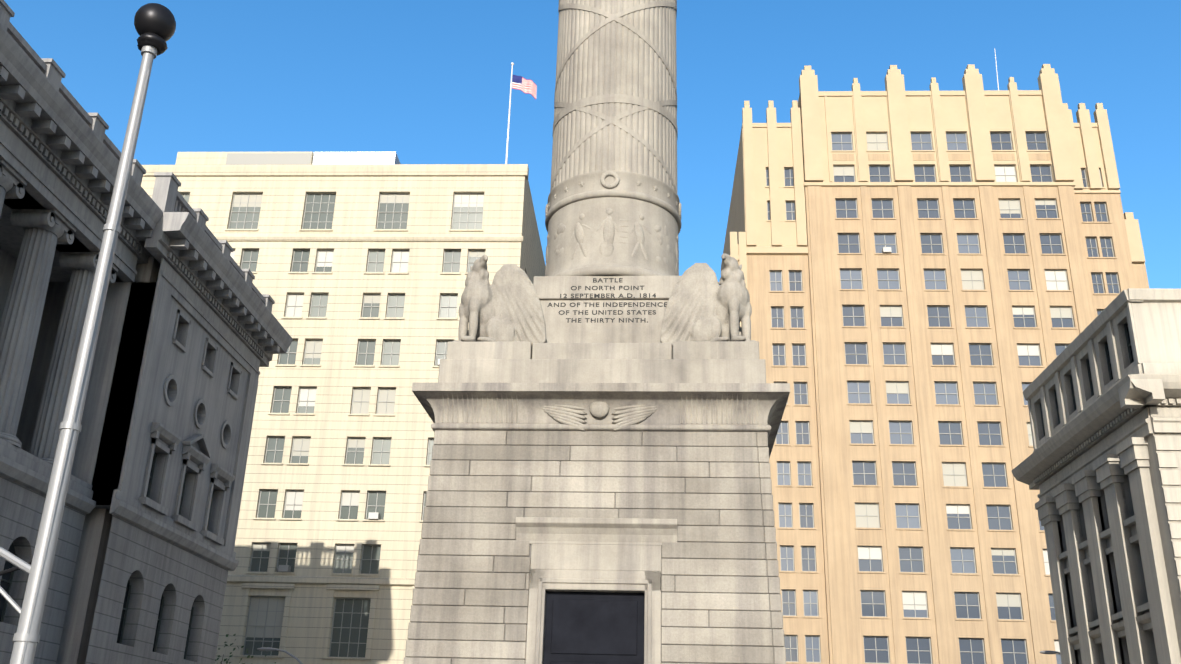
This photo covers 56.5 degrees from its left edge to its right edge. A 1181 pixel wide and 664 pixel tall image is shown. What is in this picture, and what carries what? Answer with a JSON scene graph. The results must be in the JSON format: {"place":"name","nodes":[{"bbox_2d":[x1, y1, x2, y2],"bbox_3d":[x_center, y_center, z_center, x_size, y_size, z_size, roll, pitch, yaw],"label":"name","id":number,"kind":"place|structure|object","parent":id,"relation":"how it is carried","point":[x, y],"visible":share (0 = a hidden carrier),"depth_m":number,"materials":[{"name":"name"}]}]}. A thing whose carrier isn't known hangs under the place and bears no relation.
{"place":"outdoors","nodes":[
{"label":"outdoors","id":0,"kind":"place"},
{"bbox_2d":[0,476,227,663],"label":"wall","id":1,"kind":"structure","parent":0,"point":[151,568],"depth_m":39.58,"materials":[{"name":"grey stone"}]},
{"bbox_2d":[182,152,482,656],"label":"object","id":2,"kind":"object","parent":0,"point":[356,618],"depth_m":76.59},
{"bbox_2d":[180,153,485,657],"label":"frame","id":3,"kind":"object","parent":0,"point":[262,158],"visible":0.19,"depth_m":77.16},
{"bbox_2d":[230,194,484,637],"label":"blind","id":4,"kind":"object","parent":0,"point":[272,605],"visible":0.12,"depth_m":75.36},
{"bbox_2d":[278,359,439,571],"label":"ac unit","id":5,"kind":"object","parent":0,"point":[371,515],"visible":0.25,"depth_m":71.68,"materials":[{"name":"white metal"}]},
{"bbox_2d":[4,0,1180,288],"label":"sky","id":6,"kind":"structure","parent":0,"point":[421,81],"materials":[{"name":"blue"}]},
{"bbox_2d":[403,430,785,663],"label":"monument base blocks","id":7,"kind":"structure","parent":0,"point":[608,472],"depth_m":15.81,"materials":[{"name":"grey stone"}]},
{"bbox_2d":[409,433,778,663],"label":"monument base","id":8,"kind":"object","parent":7,"relation":"attached to","point":[661,575],"visible":0.02,"depth_m":15.48,"materials":[{"name":"grey stone"}]},
{"bbox_2d":[515,517,776,663],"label":"monument door frames","id":9,"kind":"structure","parent":7,"relation":"attached to","point":[622,555],"depth_m":15.61,"materials":[{"name":"beige stone"}]},
{"bbox_2d":[543,591,644,663],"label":"slate monument door","id":10,"kind":"structure","parent":9,"relation":"in","point":[594,627],"depth_m":15.33,"materials":[{"name":"black stone"}]},
{"bbox_2d":[721,95,1148,663],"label":"tower wall","id":11,"kind":"structure","parent":0,"point":[840,625],"depth_m":84.99,"materials":[{"name":"beige stone"}]},
{"bbox_2d":[882,247,891,252],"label":"tower ac unit","id":12,"kind":"object","parent":11,"relation":"attached to","point":[886,249],"visible":0.39,"depth_m":89.10,"materials":[{"name":"white metal"}]},
{"bbox_2d":[766,132,1119,663],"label":"tower frame","id":13,"kind":"object","parent":11,"relation":"in","point":[894,354],"visible":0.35,"depth_m":86.02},
{"bbox_2d":[766,133,1118,663],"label":"window panes","id":14,"kind":"structure","parent":13,"relation":"in","point":[917,566],"depth_m":85.23,"materials":[{"name":"grey glass"}]},
{"bbox_2d":[834,134,1071,651],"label":"window blinds","id":15,"kind":"object","parent":13,"relation":"in","point":[875,552],"visible":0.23,"depth_m":85.35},
{"label":"ground","id":16,"kind":"structure","parent":0,"visible":0},
{"bbox_2d":[0,0,292,663],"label":"building facade","id":17,"kind":"structure","parent":16,"relation":"on","point":[182,403],"depth_m":41.42,"materials":[{"name":"grey stone"}]},
{"bbox_2d":[0,159,117,470],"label":"columns","id":18,"kind":"structure","parent":17,"relation":"attached to","point":[46,231],"depth_m":36.51,"materials":[{"name":"grey stone"}]},
{"bbox_2d":[0,456,191,655],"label":"windows","id":19,"kind":"structure","parent":17,"relation":"in","point":[7,565],"depth_m":40.30,"materials":[{"name":"black glass"}]},
{"bbox_2d":[0,327,213,658],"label":"windows","id":20,"kind":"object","parent":17,"relation":"in","point":[129,591],"visible":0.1,"depth_m":42.79,"materials":[{"name":"black glass"}]},
{"bbox_2d":[141,152,545,663],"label":"wall","id":21,"kind":"structure","parent":16,"relation":"on","point":[311,587],"depth_m":76.19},
{"bbox_2d":[505,62,513,163],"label":"flagpole","id":22,"kind":"object","parent":21,"relation":"on","point":[512,64],"visible":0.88,"depth_m":86.32,"materials":[{"name":"white metal"}]},
{"bbox_2d":[512,75,536,98],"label":"flag","id":23,"kind":"object","parent":22,"relation":"attached to","point":[521,83],"visible":1,"depth_m":87.49,"materials":[{"name":"fabric"}]},
{"bbox_2d":[728,64,1144,326],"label":"crown","id":24,"kind":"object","parent":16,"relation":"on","point":[973,110],"visible":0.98,"depth_m":92.91},
{"bbox_2d":[994,48,998,89],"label":"pole","id":25,"kind":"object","parent":24,"relation":"on","point":[996,70],"visible":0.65,"depth_m":102.21,"materials":[{"name":"white metal"}]},
{"bbox_2d":[1040,650,1059,653],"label":"street light","id":26,"kind":"object","parent":16,"relation":"on","point":[1049,652],"visible":0.58,"depth_m":46.89,"materials":[{"name":"grey paint"}]},
{"bbox_2d":[1011,288,1180,663],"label":"building wall","id":27,"kind":"structure","parent":16,"relation":"on","point":[1100,469],"depth_m":39.88,"materials":[{"name":"grey stone"}]},
{"bbox_2d":[1040,322,1131,435],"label":"windows","id":28,"kind":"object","parent":27,"relation":"in","point":[1107,356],"visible":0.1,"depth_m":43.49,"materials":[{"name":"black glass"}]},
{"bbox_2d":[1058,324,1133,409],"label":"windows","id":29,"kind":"structure","parent":28,"relation":"in","point":[1109,358],"depth_m":41.44,"materials":[{"name":"black glass"}]},
{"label":"road asphalt","id":30,"kind":"structure","parent":0,"visible":0},
{"bbox_2d":[0,562,31,575],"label":"traffic signal mast","id":31,"kind":"object","parent":30,"relation":"on","point":[7,571],"depth_m":16.86,"materials":[{"name":"black metal"}]},
{"bbox_2d":[0,45,156,663],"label":"street lamp pole","id":32,"kind":"object","parent":30,"relation":"on","point":[26,638],"visible":1,"depth_m":12.87,"materials":[{"name":"silver metal"}]},
{"bbox_2d":[134,3,175,55],"bbox_3d":[-5.964,-4.147,15.004,0.540,0.710,0.540,0,-22,3],"label":"pole finial","id":33,"kind":"object","parent":32,"relation":"on","point":[155,25],"visible":0.96,"depth_m":14.83,"materials":[{"name":"black metal"}]},
{"bbox_2d":[215,634,275,663],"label":"street tree","id":34,"kind":"object","parent":30,"relation":"on","point":[248,656],"depth_m":52.86,"materials":[{"name":"green plant"}]},
{"bbox_2d":[257,647,302,663],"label":"street light","id":35,"kind":"object","parent":30,"relation":"on","point":[274,649],"visible":1,"depth_m":44.57,"materials":[{"name":"grey paint"}]},
{"bbox_3d":[0.156,7.527,16.678,9.390,2.500,9.390,0,-22,3],"label":"monument","id":36,"kind":"object","parent":30,"relation":"on","visible":0},
{"bbox_2d":[412,382,789,457],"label":"monument cavetto cornice","id":37,"kind":"structure","parent":36,"relation":"attached to","point":[534,399],"depth_m":16.41,"materials":[{"name":"grey stone"}]},
{"bbox_2d":[542,402,657,430],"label":"monument winged discs","id":38,"kind":"object","parent":37,"relation":"attached to","point":[574,417],"visible":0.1,"depth_m":16.43,"materials":[{"name":"grey stone"}]},
{"bbox_2d":[438,341,765,382],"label":"monument plinths","id":39,"kind":"object","parent":37,"relation":"on","point":[689,362],"visible":0.38,"depth_m":16.84,"materials":[{"name":"grey stone"}]},
{"bbox_2d":[452,255,545,344],"bbox_3d":[-1.425,-0.282,18.135,1.521,1.552,1.518,0,-22,3],"label":"griffin statue","id":40,"kind":"object","parent":39,"relation":"on","point":[505,306],"visible":0.85,"depth_m":17.59,"materials":[{"name":"beige stone"}]},
{"bbox_2d":[533,276,680,358],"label":"monument inscription block","id":41,"kind":"structure","parent":39,"relation":"on","point":[551,289],"depth_m":18.52,"materials":[{"name":"grey stone"}]},
{"bbox_2d":[545,170,680,275],"bbox_3d":[0.407,-1.459,20.256,2.719,2.090,2.719,0,-22,3],"label":"monument column drum","id":42,"kind":"object","parent":41,"relation":"on","point":[593,199],"visible":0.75,"depth_m":19.34,"materials":[{"name":"beige stone"}]},
{"bbox_2d":[545,208,678,275],"bbox_3d":[0.403,-1.258,20.175,2.439,1.017,2.477,0,-22,3],"label":"monument drum relief","id":43,"kind":"object","parent":42,"relation":"attached to","point":[606,248],"visible":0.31,"depth_m":19.15},
{"bbox_2d":[545,171,680,217],"bbox_3d":[0.429,-2.234,20.564,2.542,0.346,2.542,0,-22,3],"label":"monument wreath","id":44,"kind":"object","parent":42,"relation":"attached to","point":[605,175],"visible":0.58,"depth_m":19.45,"materials":[{"name":"beige stone"}]},
{"bbox_2d":[550,0,676,192],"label":"monument fasces shaft","id":45,"kind":"object","parent":42,"relation":"on","point":[613,57],"visible":0.62,"depth_m":20.45,"materials":[{"name":"beige stone"}]},
{"bbox_2d":[550,0,677,191],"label":"monument fasces straps","id":46,"kind":"object","parent":45,"relation":"attached to","point":[640,102],"visible":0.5,"depth_m":20.39,"materials":[{"name":"beige stone"}]},
{"bbox_2d":[547,302,666,306],"bbox_3d":[0.280,-0.461,18.547,2.033,0.082,0.008,0,-22,4],"label":"monument inscription","id":47,"kind":"object","parent":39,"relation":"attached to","point":[550,304],"visible":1,"depth_m":18.54,"materials":[{"name":"grey stone"}]},
{"bbox_2d":[566,318,647,322],"bbox_3d":[0.274,-0.195,18.441,1.386,0.081,0.008,0,-22,4],"label":"monument inscription","id":48,"kind":"object","parent":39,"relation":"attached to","point":[575,320],"visible":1,"depth_m":18.44,"materials":[{"name":"grey stone"}]},
{"bbox_2d":[559,310,655,314],"bbox_3d":[0.280,-0.329,18.494,1.642,0.082,0.008,0,-22,4],"label":"monument inscription","id":49,"kind":"object","parent":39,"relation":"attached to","point":[579,312],"visible":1,"depth_m":18.49,"materials":[{"name":"grey stone"}]},
{"bbox_2d":[571,286,643,289],"bbox_3d":[0.289,-0.746,18.606,1.250,0.082,0.010,0,-22,4],"label":"monument inscription","id":50,"kind":"object","parent":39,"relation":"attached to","point":[589,288],"visible":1,"depth_m":18.60,"materials":[{"name":"grey stone"}]},
{"bbox_2d":[560,293,655,297],"bbox_3d":[0.295,-0.613,18.552,1.624,0.082,0.008,0,-22,4],"label":"monument inscription","id":51,"kind":"object","parent":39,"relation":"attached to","point":[620,295],"visible":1,"depth_m":18.55,"materials":[{"name":"grey stone"}]},
{"bbox_2d":[593,278,622,282],"bbox_3d":[0.294,-0.878,18.659,0.502,0.080,0.010,0,-22,4],"label":"monument inscription","id":52,"kind":"object","parent":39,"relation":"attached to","point":[605,280],"visible":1,"depth_m":18.66,"materials":[{"name":"grey stone"}]},
{"bbox_2d":[660,253,754,346],"bbox_3d":[1.891,-0.293,17.873,1.518,1.552,1.519,0,-22,3],"label":"griffin statue","id":53,"kind":"object","parent":39,"relation":"on","point":[703,304],"visible":0.75,"depth_m":17.35,"materials":[{"name":"beige stone"}]},
{"bbox_2d":[424,393,780,425],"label":"monument cavetto reeds","id":54,"kind":"object","parent":37,"relation":"attached to","point":[681,414],"visible":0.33,"depth_m":16.52,"materials":[{"name":"grey stone"}]}
]}

